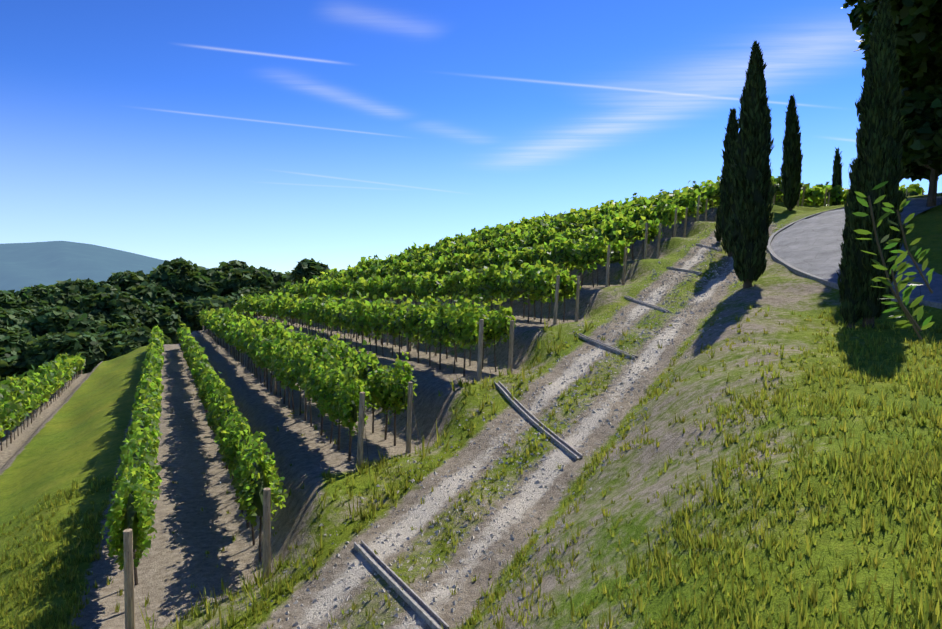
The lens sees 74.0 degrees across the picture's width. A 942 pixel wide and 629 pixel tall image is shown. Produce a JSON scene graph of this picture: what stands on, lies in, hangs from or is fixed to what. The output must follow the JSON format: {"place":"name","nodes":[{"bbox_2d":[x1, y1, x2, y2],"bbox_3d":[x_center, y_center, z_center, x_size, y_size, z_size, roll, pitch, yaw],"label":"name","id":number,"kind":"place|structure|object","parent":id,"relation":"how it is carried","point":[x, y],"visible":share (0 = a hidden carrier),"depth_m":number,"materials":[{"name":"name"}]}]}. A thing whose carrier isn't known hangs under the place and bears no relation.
{"place":"outdoors","nodes":[
{"label":"outdoors","id":0,"kind":"place"},
{"bbox_2d":[0,241,208,291],"bbox_3d":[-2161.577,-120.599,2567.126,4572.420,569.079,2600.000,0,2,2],"label":"mountain","id":1,"kind":"structure","parent":0,"point":[23,265],"depth_m":2527.50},
{"bbox_2d":[0,192,941,628],"bbox_3d":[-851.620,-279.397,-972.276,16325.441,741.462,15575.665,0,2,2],"label":"terrain","id":2,"kind":"structure","parent":0,"point":[76,430],"depth_m":13.12,"materials":[{"name":"green plant"}]},
{"bbox_2d":[0,257,360,380],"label":"forest","id":3,"kind":"object","parent":2,"relation":"on","point":[115,315],"depth_m":100.52,"materials":[{"name":"green plant"}]},
{"bbox_2d":[10,184,923,628],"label":"vineyard posts","id":4,"kind":"object","parent":2,"relation":"on","point":[128,584],"visible":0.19,"depth_m":15.39,"materials":[{"name":"wood"}]},
{"bbox_2d":[0,176,924,628],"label":"vine","id":5,"kind":"object","parent":4,"relation":"on","point":[236,328],"depth_m":27.28,"materials":[{"name":"green plant"}]},
{"bbox_2d":[0,300,941,628],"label":"grass","id":6,"kind":"structure","parent":2,"relation":"on","point":[912,536],"depth_m":8.06,"materials":[{"name":"green plant"}]},
{"bbox_2d":[205,219,794,628],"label":"track stones","id":7,"kind":"object","parent":2,"relation":"on","point":[455,602],"visible":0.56,"depth_m":13.65,"materials":[{"name":"grey gravel"}]},
{"bbox_2d":[354,243,721,628],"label":"drain channels","id":8,"kind":"object","parent":2,"relation":"on","point":[420,607],"visible":0.9,"depth_m":11.15,"materials":[{"name":"grey metal"}]},
{"bbox_2d":[714,0,909,327],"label":"cypress","id":9,"kind":"object","parent":2,"relation":"on","point":[883,57],"depth_m":16.24,"materials":[{"name":"green plant"}]},
{"bbox_2d":[842,0,941,206],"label":"tree","id":10,"kind":"object","parent":2,"relation":"on","point":[918,24],"depth_m":28.28,"materials":[{"name":"green plant"}]},
{"bbox_2d":[852,181,933,339],"bbox_3d":[1.965,-0.242,2.895,0.308,0.706,0.739,1,2,39],"label":"shrub","id":11,"kind":"object","parent":2,"relation":"on","point":[902,267],"depth_m":2.81,"materials":[{"name":"green plant"}]},
{"bbox_2d":[0,0,941,273],"label":"sky","id":12,"kind":"structure","parent":0,"point":[276,135],"materials":[{"name":"blue"}]},
{"bbox_2d":[770,198,941,302],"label":"road","id":13,"kind":"structure","parent":0,"point":[811,245],"depth_m":26.53,"materials":[{"name":"grey asphalt"}]},
{"bbox_2d":[767,196,941,308],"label":"road kerb","id":14,"kind":"structure","parent":13,"relation":"on","point":[797,271],"depth_m":23.43,"materials":[{"name":"grey concrete"}]}
]}

